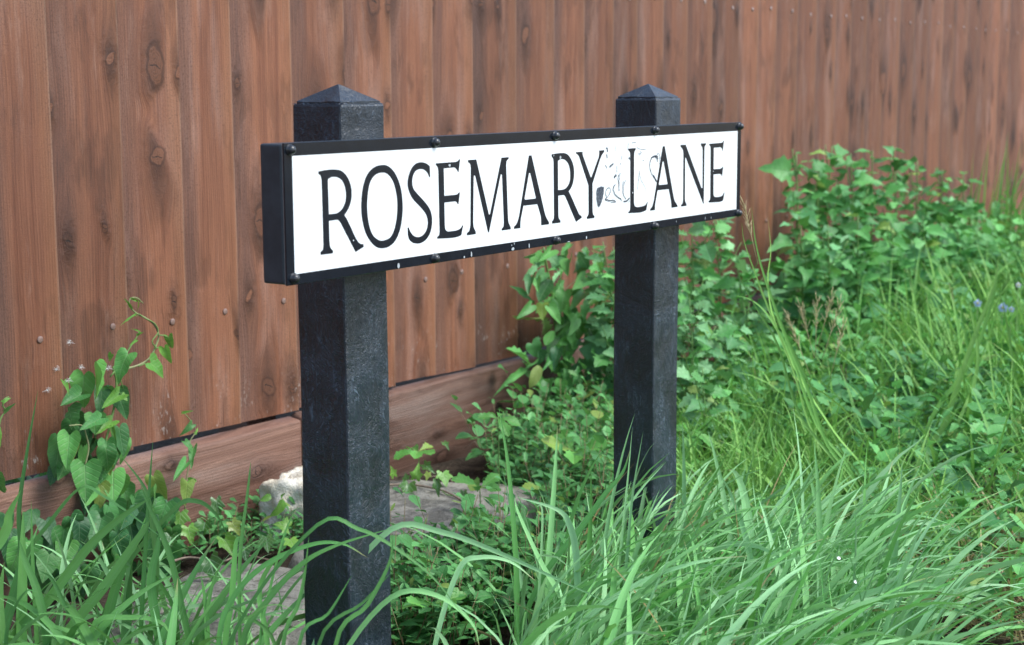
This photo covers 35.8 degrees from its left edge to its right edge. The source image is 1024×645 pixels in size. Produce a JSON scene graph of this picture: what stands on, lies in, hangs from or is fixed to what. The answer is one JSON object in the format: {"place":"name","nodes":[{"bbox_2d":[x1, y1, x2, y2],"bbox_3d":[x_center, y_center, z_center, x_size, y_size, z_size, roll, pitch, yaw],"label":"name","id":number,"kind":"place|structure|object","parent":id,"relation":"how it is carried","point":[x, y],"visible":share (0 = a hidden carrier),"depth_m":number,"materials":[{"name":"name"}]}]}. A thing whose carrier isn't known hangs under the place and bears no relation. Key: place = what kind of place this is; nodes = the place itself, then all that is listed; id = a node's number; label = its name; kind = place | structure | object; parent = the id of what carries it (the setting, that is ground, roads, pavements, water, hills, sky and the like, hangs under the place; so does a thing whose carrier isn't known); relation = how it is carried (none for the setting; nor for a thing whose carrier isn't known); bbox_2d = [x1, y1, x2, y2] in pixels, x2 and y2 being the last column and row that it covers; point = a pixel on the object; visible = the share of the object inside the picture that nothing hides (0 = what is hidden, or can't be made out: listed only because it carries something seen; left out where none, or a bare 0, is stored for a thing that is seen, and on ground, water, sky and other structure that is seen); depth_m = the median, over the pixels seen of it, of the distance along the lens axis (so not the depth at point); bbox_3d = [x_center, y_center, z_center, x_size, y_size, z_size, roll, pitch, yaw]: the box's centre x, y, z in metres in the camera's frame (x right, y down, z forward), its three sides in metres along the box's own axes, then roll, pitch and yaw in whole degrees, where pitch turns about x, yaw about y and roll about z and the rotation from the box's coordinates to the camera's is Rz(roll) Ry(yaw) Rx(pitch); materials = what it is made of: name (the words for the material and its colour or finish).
{"place":"outdoors","nodes":[
{"label":"outdoors","id":0,"kind":"place"},
{"bbox_2d":[5,228,1023,644],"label":"ground","id":1,"kind":"structure","parent":0,"point":[473,468],"depth_m":3.44,"materials":[{"name":"soil"}]},
{"bbox_2d":[0,392,304,644],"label":"grass tuft","id":2,"kind":"object","parent":1,"relation":"on","point":[168,632],"visible":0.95,"depth_m":2.42,"materials":[{"name":"green plant"}]},
{"bbox_2d":[0,496,305,644],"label":"grass tuft","id":3,"kind":"object","parent":1,"relation":"on","point":[106,567],"visible":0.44,"depth_m":2.71,"materials":[{"name":"green plant"}]},
{"bbox_2d":[72,563,305,644],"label":"flat stone","id":4,"kind":"object","parent":1,"relation":"on","point":[292,637],"visible":0.15,"depth_m":2.91,"materials":[{"name":"grey stone"}]},
{"bbox_2d":[160,493,297,581],"bbox_3d":[-0.652,0.401,3.305,0.267,0.160,0.558,-6,10,-36],"label":"ivy","id":5,"kind":"object","parent":1,"relation":"on","point":[201,526],"visible":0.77,"depth_m":3.19,"materials":[{"name":"green plant"}]},
{"bbox_2d":[257,466,302,537],"bbox_3d":[-0.467,0.424,3.571,0.174,0.204,0.269,3,9,19],"label":"limestone block","id":6,"kind":"object","parent":1,"relation":"on","point":[289,483],"depth_m":3.45,"materials":[{"name":"white stone"}]},
{"bbox_2d":[97,463,463,644],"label":"grass tuft","id":7,"kind":"object","parent":1,"relation":"on","point":[226,614],"visible":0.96,"depth_m":2.28,"materials":[{"name":"green plant"}]},
{"bbox_2d":[288,480,540,604],"bbox_3d":[-0.195,0.468,3.376,0.436,0.129,0.723,2,9,14],"label":"flat stone","id":8,"kind":"object","parent":1,"relation":"on","point":[435,507],"visible":0.12,"depth_m":3.46,"materials":[{"name":"grey stone"}]},
{"bbox_2d":[390,441,488,564],"bbox_3d":[-0.174,0.385,3.430,0.203,0.082,0.995,-1,8,-6],"label":"ivy","id":9,"kind":"object","parent":8,"relation":"on","point":[445,476],"visible":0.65,"depth_m":3.58,"materials":[{"name":"green plant"}]},
{"bbox_2d":[394,442,434,465],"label":"cinquefoil","id":10,"kind":"object","parent":1,"relation":"on","point":[414,454],"visible":0.88,"depth_m":3.69,"materials":[{"name":"green plant"}]},
{"bbox_2d":[262,441,581,551],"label":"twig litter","id":11,"kind":"object","parent":1,"relation":"on","point":[431,476],"depth_m":3.85,"materials":[{"name":"brown wood"}]},
{"bbox_2d":[163,360,695,644],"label":"ground cover","id":12,"kind":"object","parent":1,"relation":"on","point":[412,627],"depth_m":3.18,"materials":[{"name":"green plant"}]},
{"bbox_2d":[402,587,466,640],"bbox_3d":[-0.131,0.516,2.704,0.115,0.127,0.098,-2,9,-9],"label":"cinquefoil","id":13,"kind":"object","parent":1,"relation":"on","point":[415,601],"visible":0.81,"depth_m":2.70,"materials":[{"name":"green plant"}]},
{"bbox_2d":[451,472,501,503],"bbox_3d":[-0.071,0.398,3.405,0.099,0.153,0.118,5,10,34],"label":"cinquefoil","id":14,"kind":"object","parent":1,"relation":"on","point":[491,479],"visible":0.7,"depth_m":3.40,"materials":[{"name":"green plant"}]},
{"bbox_2d":[312,410,642,644],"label":"grass tuft","id":15,"kind":"object","parent":1,"relation":"on","point":[543,570],"visible":0.8,"depth_m":2.50,"materials":[{"name":"green plant"}]},
{"bbox_2d":[478,412,520,484],"bbox_3d":[-0.030,0.325,3.550,0.088,0.255,0.078,5,10,34],"label":"cinquefoil","id":16,"kind":"object","parent":1,"relation":"on","point":[512,420],"visible":0.9,"depth_m":3.53,"materials":[{"name":"green plant"}]},
{"bbox_2d":[466,507,534,536],"bbox_3d":[-0.025,0.442,3.183,0.140,0.131,0.144,-2,9,-10],"label":"cinquefoil","id":17,"kind":"object","parent":1,"relation":"on","point":[482,513],"visible":0.2,"depth_m":3.18,"materials":[{"name":"green plant"}]},
{"bbox_2d":[260,84,743,644],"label":"street name sign","id":18,"kind":"object","parent":1,"relation":"on","point":[356,204],"visible":0.99,"depth_m":2.41,"materials":[{"name":"plastic"}]},
{"bbox_2d":[0,0,1023,608],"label":"board fence","id":19,"kind":"object","parent":1,"relation":"on","point":[134,134],"visible":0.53,"depth_m":3.71,"materials":[{"name":"brown wood"}]},
{"bbox_2d":[0,396,15,492],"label":"bindweed vine","id":20,"kind":"object","parent":19,"relation":"attached to","point":[3,489],"visible":1,"depth_m":2.96,"materials":[{"name":"green plant"}]},
{"bbox_2d":[0,297,183,597],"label":"bindweed vine","id":21,"kind":"object","parent":19,"relation":"attached to","point":[70,440],"visible":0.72,"depth_m":3.13,"materials":[{"name":"green plant"}]},
{"bbox_2d":[173,411,197,509],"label":"bindweed vine","id":22,"kind":"object","parent":19,"relation":"attached to","point":[187,487],"visible":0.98,"depth_m":3.36,"materials":[{"name":"green plant"}]},
{"bbox_2d":[506,535,545,586],"bbox_3d":[0.037,0.471,3.094,0.092,0.100,0.091,5,10,34],"label":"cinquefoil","id":23,"kind":"object","parent":1,"relation":"on","point":[527,557],"visible":0.12,"depth_m":3.09,"materials":[{"name":"green plant"}]},
{"bbox_2d":[522,482,571,526],"bbox_3d":[0.085,0.405,3.486,0.110,0.115,0.104,5,10,34],"label":"cinquefoil","id":24,"kind":"object","parent":1,"relation":"on","point":[528,485],"visible":0.5,"depth_m":3.47,"materials":[{"name":"green plant"}]},
{"bbox_2d":[493,242,606,430],"bbox_3d":[0.161,0.081,4.508,0.170,0.630,0.642,5,10,34],"label":"vine","id":25,"kind":"object","parent":1,"relation":"on","point":[521,371],"visible":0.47,"depth_m":4.41,"materials":[{"name":"green plant"}]},
{"bbox_2d":[516,245,614,417],"bbox_3d":[0.188,0.079,4.516,0.162,0.657,0.712,5,10,34],"label":"bindweed vine","id":26,"kind":"object","parent":1,"relation":"on","point":[573,330],"visible":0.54,"depth_m":4.39,"materials":[{"name":"green plant"}]},
{"bbox_2d":[541,433,611,499],"bbox_3d":[0.144,0.347,3.652,0.168,0.180,0.152,5,10,34],"label":"cinquefoil","id":27,"kind":"object","parent":1,"relation":"on","point":[549,441],"visible":0.72,"depth_m":3.63,"materials":[{"name":"green plant"}]},
{"bbox_2d":[571,242,614,398],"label":"goosefoot weed","id":28,"kind":"object","parent":1,"relation":"on","point":[589,364],"visible":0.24,"depth_m":4.53,"materials":[{"name":"green plant"}]},
{"bbox_2d":[676,422,714,450],"bbox_3d":[0.426,0.325,3.823,0.113,0.171,0.120,-7,11,-39],"label":"cinquefoil","id":29,"kind":"object","parent":1,"relation":"on","point":[705,439],"visible":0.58,"depth_m":3.79,"materials":[{"name":"green plant"}]},
{"bbox_2d":[676,451,719,468],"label":"cinquefoil","id":30,"kind":"object","parent":1,"relation":"on","point":[688,460],"visible":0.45,"depth_m":3.67,"materials":[{"name":"green plant"}]},
{"bbox_2d":[677,219,733,385],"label":"goosefoot weed","id":31,"kind":"object","parent":1,"relation":"on","point":[707,250],"visible":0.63,"depth_m":4.85,"materials":[{"name":"green plant"}]},
{"bbox_2d":[677,294,737,420],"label":"goosefoot weed","id":32,"kind":"object","parent":1,"relation":"on","point":[703,344],"visible":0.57,"depth_m":4.28,"materials":[{"name":"green plant"}]},
{"bbox_2d":[392,409,1023,644],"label":"grass tussock","id":33,"kind":"object","parent":1,"relation":"on","point":[769,581],"depth_m":2.54,"materials":[{"name":"plant"}]},
{"bbox_2d":[676,365,749,460],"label":"goosefoot weed","id":34,"kind":"object","parent":1,"relation":"on","point":[712,391],"visible":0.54,"depth_m":3.95,"materials":[{"name":"green plant"}]},
{"bbox_2d":[680,216,764,361],"bbox_3d":[0.678,-0.075,5.086,0.255,0.590,0.312,5,10,34],"label":"goosefoot weed","id":35,"kind":"object","parent":1,"relation":"on","point":[726,254],"visible":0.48,"depth_m":5.08,"materials":[{"name":"green plant"}]},
{"bbox_2d":[703,315,760,421],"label":"goosefoot weed","id":36,"kind":"object","parent":1,"relation":"on","point":[733,341],"visible":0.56,"depth_m":4.39,"materials":[{"name":"green plant"}]},
{"bbox_2d":[710,252,793,377],"bbox_3d":[0.742,0.019,4.879,0.248,0.465,0.229,5,10,34],"label":"goosefoot weed","id":37,"kind":"object","parent":1,"relation":"on","point":[726,283],"visible":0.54,"depth_m":4.88,"materials":[{"name":"green plant"}]},
{"bbox_2d":[766,356,822,428],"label":"oval leaf plant","id":38,"kind":"object","parent":1,"relation":"on","point":[776,366],"visible":0.31,"depth_m":4.26,"materials":[{"name":"green plant"}]},
{"bbox_2d":[758,149,835,325],"bbox_3d":[1.018,-0.235,5.604,0.228,0.752,0.312,8,12,44],"label":"broadleaf weed","id":39,"kind":"object","parent":1,"relation":"on","point":[780,168],"visible":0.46,"depth_m":5.57,"materials":[{"name":"green plant"}]},
{"bbox_2d":[765,213,836,369],"bbox_3d":[0.937,-0.083,5.230,0.241,0.561,0.240,-1,8,-6],"label":"broadleaf weed","id":40,"kind":"object","parent":1,"relation":"on","point":[796,281],"visible":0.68,"depth_m":5.20,"materials":[{"name":"green plant"}]},
{"bbox_2d":[586,198,1023,644],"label":"verge grass","id":41,"kind":"structure","parent":1,"relation":"on","point":[740,450],"depth_m":4.00,"materials":[{"name":"green plant"}]},
{"bbox_2d":[782,289,846,378],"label":"dry seed heads","id":42,"kind":"object","parent":41,"relation":"on","point":[834,320],"visible":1,"depth_m":4.01,"materials":[{"name":"plant"}]},
{"bbox_2d":[798,159,855,297],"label":"broadleaf weed","id":43,"kind":"object","parent":1,"relation":"on","point":[821,167],"visible":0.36,"depth_m":5.62,"materials":[{"name":"green plant"}]},
{"bbox_2d":[800,225,855,365],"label":"broadleaf weed","id":44,"kind":"object","parent":1,"relation":"on","point":[835,254],"visible":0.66,"depth_m":5.17,"materials":[{"name":"green plant"}]},
{"bbox_2d":[799,143,859,304],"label":"broadleaf weed","id":45,"kind":"object","parent":1,"relation":"on","point":[840,152],"visible":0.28,"depth_m":5.83,"materials":[{"name":"green plant"}]},
{"bbox_2d":[819,357,878,429],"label":"oval leaf plant","id":46,"kind":"object","parent":1,"relation":"on","point":[837,387],"visible":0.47,"depth_m":4.27,"materials":[{"name":"green plant"}]},
{"bbox_2d":[677,191,1023,636],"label":"verge weeds","id":47,"kind":"object","parent":1,"relation":"on","point":[994,431],"visible":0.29,"depth_m":4.15,"materials":[{"name":"green plant"}]},
{"bbox_2d":[827,154,885,330],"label":"broadleaf weed","id":48,"kind":"object","parent":1,"relation":"on","point":[862,177],"visible":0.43,"depth_m":5.84,"materials":[{"name":"green plant"}]},
{"bbox_2d":[833,212,898,347],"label":"broadleaf weed","id":49,"kind":"object","parent":1,"relation":"on","point":[849,283],"visible":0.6,"depth_m":5.35,"materials":[{"name":"green plant"}]},
{"bbox_2d":[847,148,910,291],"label":"broadleaf weed","id":50,"kind":"object","parent":1,"relation":"on","point":[890,188],"visible":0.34,"depth_m":6.17,"materials":[{"name":"green plant"}]},
{"bbox_2d":[741,296,1023,642],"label":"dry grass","id":51,"kind":"structure","parent":1,"relation":"on","point":[1017,600],"depth_m":3.03,"materials":[{"name":"plant"}]},
{"bbox_2d":[861,381,923,452],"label":"oval leaf plant","id":52,"kind":"object","parent":1,"relation":"on","point":[912,399],"visible":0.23,"depth_m":4.03,"materials":[{"name":"green plant"}]},
{"bbox_2d":[874,146,928,285],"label":"broadleaf weed","id":53,"kind":"object","parent":1,"relation":"on","point":[896,164],"visible":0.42,"depth_m":6.24,"materials":[{"name":"green plant"}]},
{"bbox_2d":[869,219,933,339],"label":"broadleaf weed","id":54,"kind":"object","parent":1,"relation":"on","point":[907,259],"visible":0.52,"depth_m":5.69,"materials":[{"name":"green plant"}]},
{"bbox_2d":[887,342,951,408],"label":"oval leaf plant","id":55,"kind":"object","parent":1,"relation":"on","point":[900,370],"visible":0.49,"depth_m":4.60,"materials":[{"name":"green plant"}]},
{"bbox_2d":[897,156,949,278],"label":"broadleaf weed","id":56,"kind":"object","parent":1,"relation":"on","point":[938,207],"visible":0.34,"depth_m":6.41,"materials":[{"name":"green plant"}]},
{"bbox_2d":[902,215,953,321],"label":"broadleaf weed","id":57,"kind":"object","parent":1,"relation":"on","point":[933,228],"visible":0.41,"depth_m":5.89,"materials":[{"name":"green plant"}]},
{"bbox_2d":[903,416,953,473],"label":"oval leaf plant","id":58,"kind":"object","parent":1,"relation":"on","point":[943,447],"visible":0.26,"depth_m":3.92,"materials":[{"name":"green plant"}]},
{"bbox_2d":[904,463,976,516],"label":"oval leaf plant","id":59,"kind":"object","parent":1,"relation":"on","point":[968,485],"visible":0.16,"depth_m":3.52,"materials":[{"name":"green plant"}]},
{"bbox_2d":[920,167,978,263],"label":"broadleaf weed","id":60,"kind":"object","parent":1,"relation":"on","point":[950,219],"visible":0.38,"depth_m":6.79,"materials":[{"name":"green plant"}]},
{"bbox_2d":[929,279,984,351],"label":"oval leaf plant","id":61,"kind":"object","parent":1,"relation":"on","point":[940,295],"visible":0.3,"depth_m":5.36,"materials":[{"name":"green plant"}]},
{"bbox_2d":[914,254,1015,468],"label":"seeding grass","id":62,"kind":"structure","parent":1,"relation":"on","point":[968,359],"depth_m":3.90,"materials":[{"name":"green plant"}]},
{"bbox_2d":[939,222,992,303],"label":"broadleaf weed","id":63,"kind":"object","parent":1,"relation":"on","point":[955,244],"visible":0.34,"depth_m":6.27,"materials":[{"name":"green plant"}]},
{"bbox_2d":[945,171,997,249],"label":"broadleaf weed","id":64,"kind":"object","parent":1,"relation":"on","point":[970,206],"visible":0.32,"depth_m":6.95,"materials":[{"name":"green plant"}]},
{"bbox_2d":[974,299,981,366],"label":"flower","id":65,"kind":"object","parent":1,"relation":"on","point":[977,303],"visible":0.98,"depth_m":4.90,"materials":[{"name":"blue plant"}]},
{"bbox_2d":[964,236,994,281],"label":"broadleaf weed","id":66,"kind":"object","parent":1,"relation":"on","point":[983,246],"visible":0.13,"depth_m":6.68,"materials":[{"name":"green plant"}]},
{"bbox_2d":[968,138,1023,259],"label":"tall grass clump","id":67,"kind":"object","parent":1,"relation":"on","point":[1012,206],"visible":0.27,"depth_m":7.37,"materials":[{"name":"green plant"}]},
{"bbox_2d":[998,303,1007,367],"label":"flower","id":68,"kind":"object","parent":1,"relation":"on","point":[1000,307],"visible":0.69,"depth_m":4.90,"materials":[{"name":"blue plant"}]},
{"bbox_2d":[1008,306,1014,351],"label":"flower","id":69,"kind":"object","parent":1,"relation":"on","point":[1012,309],"visible":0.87,"depth_m":4.95,"materials":[{"name":"blue plant"}]},
{"bbox_2d":[1015,282,1020,350],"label":"flower","id":70,"kind":"object","parent":1,"relation":"on","point":[1018,284],"visible":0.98,"depth_m":4.90,"materials":[{"name":"white plant"}]},
{"bbox_2d":[734,196,868,512],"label":"seeding grass","id":71,"kind":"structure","parent":0,"point":[794,361],"depth_m":3.35,"materials":[{"name":"green plant"}]},
{"bbox_2d":[820,429,860,444],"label":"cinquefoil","id":72,"kind":"object","parent":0,"point":[847,435],"visible":0.18,"depth_m":4.08,"materials":[{"name":"green plant"}]}
]}

